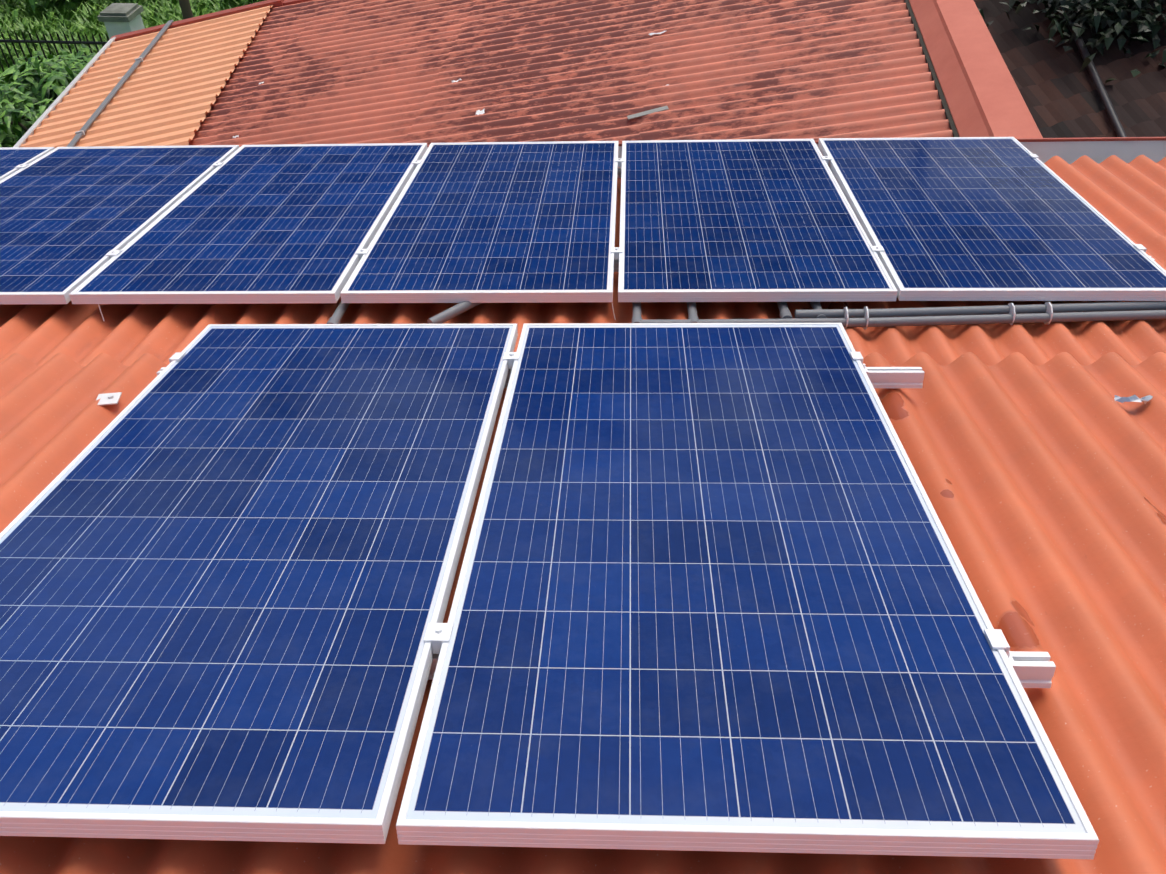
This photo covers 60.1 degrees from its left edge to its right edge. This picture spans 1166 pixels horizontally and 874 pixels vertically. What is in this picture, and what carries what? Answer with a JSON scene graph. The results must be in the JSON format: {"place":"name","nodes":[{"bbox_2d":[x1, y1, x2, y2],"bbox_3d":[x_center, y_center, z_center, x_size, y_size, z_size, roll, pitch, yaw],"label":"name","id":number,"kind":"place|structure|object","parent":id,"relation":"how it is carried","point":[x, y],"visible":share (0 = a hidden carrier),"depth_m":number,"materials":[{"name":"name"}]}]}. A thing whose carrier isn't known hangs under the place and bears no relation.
{"place":"outdoors","nodes":[
{"label":"outdoors","id":0,"kind":"place"},
{"bbox_2d":[0,0,241,99],"bbox_3d":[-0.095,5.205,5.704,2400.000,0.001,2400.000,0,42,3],"label":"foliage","id":1,"kind":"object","parent":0,"point":[231,4],"depth_m":21.72,"materials":[{"name":"green plant"}]},
{"bbox_2d":[0,60,54,107],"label":"shrub","id":2,"kind":"object","parent":1,"relation":"on","point":[10,70],"visible":0.15,"depth_m":15.38,"materials":[{"name":"green plant"}]},
{"bbox_2d":[0,84,55,147],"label":"garden shrub","id":3,"kind":"object","parent":1,"relation":"on","point":[18,132],"depth_m":13.03,"materials":[{"name":"green plant"}]},
{"bbox_2d":[0,0,69,27],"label":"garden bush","id":4,"kind":"object","parent":1,"relation":"on","point":[32,3],"visible":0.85,"depth_m":21.17,"materials":[{"name":"green plant"}]},
{"bbox_2d":[4,64,75,130],"bbox_3d":[-7.059,-4.014,14.355,2.251,2.358,2.682,0,42,3],"label":"garden shrub","id":5,"kind":"object","parent":1,"relation":"on","point":[38,97],"depth_m":13.64,"materials":[{"name":"green plant"}]},
{"bbox_2d":[0,51,95,139],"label":"garden shrub","id":6,"kind":"object","parent":1,"relation":"on","point":[37,78],"depth_m":13.80,"materials":[{"name":"green plant"}]},
{"bbox_2d":[10,44,94,108],"bbox_3d":[-7.697,-4.923,15.560,2.280,2.109,2.224,0,42,3],"label":"garden shrub","id":7,"kind":"object","parent":1,"relation":"on","point":[80,56],"visible":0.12,"depth_m":15.08,"materials":[{"name":"green plant"}]},
{"bbox_2d":[0,30,108,90],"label":"iron fence","id":8,"kind":"object","parent":1,"relation":"on","point":[60,42],"visible":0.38,"depth_m":16.85,"materials":[{"name":"black metal"}]},
{"bbox_2d":[42,0,91,6],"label":"garden bush","id":9,"kind":"object","parent":1,"relation":"on","point":[68,2],"visible":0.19,"depth_m":21.86,"materials":[{"name":"green plant"}]},
{"bbox_2d":[43,0,96,18],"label":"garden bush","id":10,"kind":"object","parent":1,"relation":"on","point":[72,3],"visible":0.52,"depth_m":21.69,"materials":[{"name":"green plant"}]},
{"bbox_2d":[104,14,144,38],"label":"gate pillar","id":11,"kind":"structure","parent":1,"relation":"on","point":[118,28],"depth_m":16.33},
{"bbox_2d":[97,3,143,21],"bbox_3d":[-7.504,-6.890,16.336,0.520,0.125,0.520,4,43,6],"label":"pillar cap","id":12,"kind":"object","parent":11,"relation":"on","point":[120,12],"visible":1,"depth_m":16.20,"materials":[{"name":"grey concrete"}]},
{"bbox_2d":[115,0,136,2],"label":"garden bush","id":13,"kind":"object","parent":1,"relation":"on","point":[127,1],"visible":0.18,"depth_m":21.92,"materials":[{"name":"green plant"}]},
{"bbox_2d":[0,0,264,67],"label":"lawn tufts","id":14,"kind":"object","parent":1,"relation":"on","point":[7,20],"visible":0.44,"depth_m":21.14,"materials":[{"name":"green plant"}]},
{"bbox_2d":[179,0,192,18],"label":"trunk","id":15,"kind":"object","parent":1,"relation":"on","point":[186,10],"depth_m":13.41,"materials":[{"name":"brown wood"}]},
{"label":"old house walls","id":16,"kind":"object","parent":1,"relation":"on","visible":0},
{"bbox_2d":[189,0,952,146],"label":"old roof sheets","id":17,"kind":"object","parent":16,"relation":"on","point":[353,71],"visible":0.42,"depth_m":8.19,"materials":[{"name":"paint"}]},
{"bbox_2d":[20,5,272,147],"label":"pale rib sheets","id":18,"kind":"object","parent":17,"relation":"on","point":[167,93],"visible":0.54,"depth_m":9.97,"materials":[{"name":"paint"}]},
{"bbox_2d":[13,37,115,146],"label":"trim","id":19,"kind":"structure","parent":18,"relation":"on","point":[33,127],"depth_m":10.28,"materials":[{"name":"grey metal"}]},
{"bbox_2d":[75,57,142,134],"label":"conduit saddles","id":20,"kind":"object","parent":18,"relation":"attached to","point":[82,131],"visible":0.34,"depth_m":9.26,"materials":[{"name":"grey metal"}]},
{"bbox_2d":[66,20,172,146],"bbox_3d":[-4.613,-2.558,9.004,0.983,0.034,6.645,-5,42,12],"label":"roof conduit","id":21,"kind":"object","parent":18,"relation":"on","point":[103,104],"visible":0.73,"depth_m":10.06,"materials":[{"name":"grey plastic"}]},
{"bbox_2d":[109,0,283,40],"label":"ridge cap","id":22,"kind":"object","parent":18,"relation":"attached to","point":[214,15],"visible":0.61,"depth_m":11.44,"materials":[{"name":"red"}]},
{"bbox_2d":[279,0,313,6],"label":"ridge cap","id":23,"kind":"object","parent":17,"relation":"attached to","point":[287,2],"depth_m":11.33,"materials":[{"name":"red"}]},
{"bbox_2d":[476,109,484,114],"bbox_3d":[-0.811,-2.566,7.952,0.078,0.012,0.127,-9,41,8],"label":"scrap","id":24,"kind":"object","parent":17,"relation":"on","point":[478,112],"visible":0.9,"depth_m":7.95,"materials":[{"name":"white plastic"}]},
{"bbox_2d":[627,106,668,119],"bbox_3d":[0.469,-2.346,7.287,0.306,0.007,0.132,-5,41,12],"label":"metal strip","id":25,"kind":"object","parent":17,"relation":"on","point":[644,113],"visible":0.93,"depth_m":7.28,"materials":[{"name":"grey metal"}]},
{"bbox_2d":[904,0,958,136],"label":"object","id":26,"kind":"object","parent":17,"relation":"on","point":[952,127],"depth_m":6.85,"materials":[{"name":"red"}]},
{"bbox_2d":[909,0,1042,137],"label":"parapet wall","id":27,"kind":"structure","parent":16,"relation":"on","point":[981,93],"depth_m":6.50,"materials":[{"name":"paint"}]},
{"bbox_2d":[0,352,1165,873],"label":"roof sheets","id":28,"kind":"object","parent":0,"point":[1044,486],"visible":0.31,"depth_m":2.18,"materials":[{"name":"paint"}]},
{"bbox_2d":[96,392,121,405],"bbox_3d":[-1.405,-0.112,2.979,0.066,0.018,0.065,-8,43,-6],"label":"roof bracket","id":29,"kind":"object","parent":28,"relation":"on","point":[109,398],"visible":0.95,"depth_m":2.98,"materials":[{"name":"white metal"}]},
{"bbox_2d":[157,367,1055,687],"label":"rails","id":30,"kind":"object","parent":28,"relation":"on","point":[1033,669],"visible":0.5,"depth_m":1.84,"materials":[{"name":"silver metal"}]},
{"bbox_2d":[0,324,517,843],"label":"front panel","id":31,"kind":"object","parent":30,"relation":"on","point":[230,554],"visible":1,"depth_m":1.98,"materials":[{"name":"silicon solar cells"},{"name":"glass"},{"name":"aluminium"}]},
{"bbox_2d":[169,352,1016,667],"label":"clamps","id":32,"kind":"object","parent":30,"relation":"on","point":[437,636],"visible":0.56,"depth_m":1.82,"materials":[{"name":"silver metal"}]},
{"bbox_2d":[396,323,1098,858],"bbox_3d":[0.267,0.119,2.301,0.992,0.040,1.956,0,28,3],"label":"front panel","id":33,"kind":"object","parent":30,"relation":"on","point":[714,589],"visible":1,"depth_m":1.81,"materials":[{"name":"blue glass"}]},
{"bbox_2d":[1114,395,1152,403],"bbox_3d":[1.560,-0.107,2.858,0.101,0.022,0.037,7,29,16],"label":"bracket","id":34,"kind":"object","parent":28,"relation":"on","point":[1135,398],"visible":0.92,"depth_m":2.85,"materials":[{"name":"white metal"}]},
{"bbox_2d":[0,155,1165,365],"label":"roof sheets","id":35,"kind":"object","parent":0,"point":[1128,200],"visible":0.06,"depth_m":3.73,"materials":[{"name":"paint"}]},
{"bbox_2d":[98,303,615,320],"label":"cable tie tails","id":36,"kind":"object","parent":35,"relation":"on","point":[104,320],"visible":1,"depth_m":3.73,"materials":[{"name":"plastic"}]},
{"bbox_2d":[326,301,1165,326],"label":"conduits","id":37,"kind":"object","parent":35,"relation":"on","point":[1034,313],"visible":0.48,"depth_m":3.54,"materials":[{"name":"grey plastic"}]},
{"bbox_2d":[844,302,1052,328],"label":"clamps","id":38,"kind":"object","parent":37,"relation":"attached to","point":[1049,310],"visible":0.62,"depth_m":3.52,"materials":[{"name":"white metal"}]},
{"bbox_2d":[618,140,1165,167],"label":"eave gutter","id":39,"kind":"object","parent":35,"relation":"attached to","point":[1070,152],"depth_m":5.43,"materials":[{"name":"silver metal"}]},
{"bbox_2d":[427,137,1165,146],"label":"eave gutter lip","id":40,"kind":"object","parent":39,"relation":"attached to","point":[1086,139],"depth_m":5.43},
{"bbox_2d":[974,0,1165,137],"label":"clay tile roof","id":41,"kind":"structure","parent":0,"point":[1060,95],"depth_m":9.19,"materials":[{"name":"brown tile"}]},
{"bbox_2d":[1061,7,1126,136],"bbox_3d":[4.603,-3.083,8.950,0.063,0.511,2.754,1,43,4],"label":"dark pipe","id":42,"kind":"object","parent":41,"relation":"on","point":[1105,99],"visible":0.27,"depth_m":8.93,"materials":[{"name":"grey metal"}]},
{"bbox_2d":[978,0,1165,82],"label":"tree","id":43,"kind":"object","parent":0,"point":[1087,8],"visible":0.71,"depth_m":9.30,"materials":[{"name":"green plant"}]},
{"bbox_3d":[-1.060,-0.998,4.619,6.464,0.082,1.255,0,32,3],"label":"rail feet","id":44,"kind":"object","parent":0,"visible":0},
{"bbox_2d":[614,168,1154,271],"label":"rails","id":45,"kind":"object","parent":44,"relation":"on","point":[616,265],"visible":0.06,"depth_m":3.98,"materials":[{"name":"silver metal"}]},
{"bbox_2d":[0,147,54,180],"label":"panel","id":46,"kind":"object","parent":45,"relation":"on","point":[11,158],"visible":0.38,"depth_m":5.29,"materials":[{"name":"blue glass"}]},
{"bbox_2d":[0,145,239,303],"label":"panel","id":47,"kind":"object","parent":45,"relation":"on","point":[70,217],"visible":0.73,"depth_m":4.58,"materials":[{"name":"silicon solar cells"},{"name":"glass"},{"name":"aluminium"}]},
{"bbox_2d":[69,143,427,303],"bbox_3d":[-1.360,-1.024,4.534,0.992,0.040,1.956,0,32,3],"label":"panel","id":48,"kind":"object","parent":45,"relation":"on","point":[270,224],"visible":0.98,"depth_m":4.25,"materials":[{"name":"silicon solar cells"},{"name":"glass"},{"name":"aluminium"}]},
{"bbox_2d":[340,141,617,302],"bbox_3d":[-0.349,-1.022,4.487,0.992,0.040,1.956,0,32,3],"label":"panel","id":49,"kind":"object","parent":45,"relation":"on","point":[503,222],"visible":1,"depth_m":4.20,"materials":[{"name":"blue glass"}]},
{"bbox_2d":[15,154,1146,260],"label":"clamps","id":50,"kind":"object","parent":45,"relation":"on","point":[616,251],"visible":0.67,"depth_m":4.03,"materials":[{"name":"silver metal"}]},
{"bbox_2d":[618,139,897,301],"bbox_3d":[0.662,-1.019,4.440,0.992,0.040,1.956,0,32,3],"label":"panel","id":51,"kind":"object","parent":45,"relation":"on","point":[756,220],"visible":0.96,"depth_m":4.15,"materials":[{"name":"blue glass"}]},
{"bbox_2d":[818,137,1165,300],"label":"panel","id":52,"kind":"object","parent":45,"relation":"on","point":[974,218],"visible":0.98,"depth_m":4.11,"materials":[{"name":"blue glass"}]}
]}

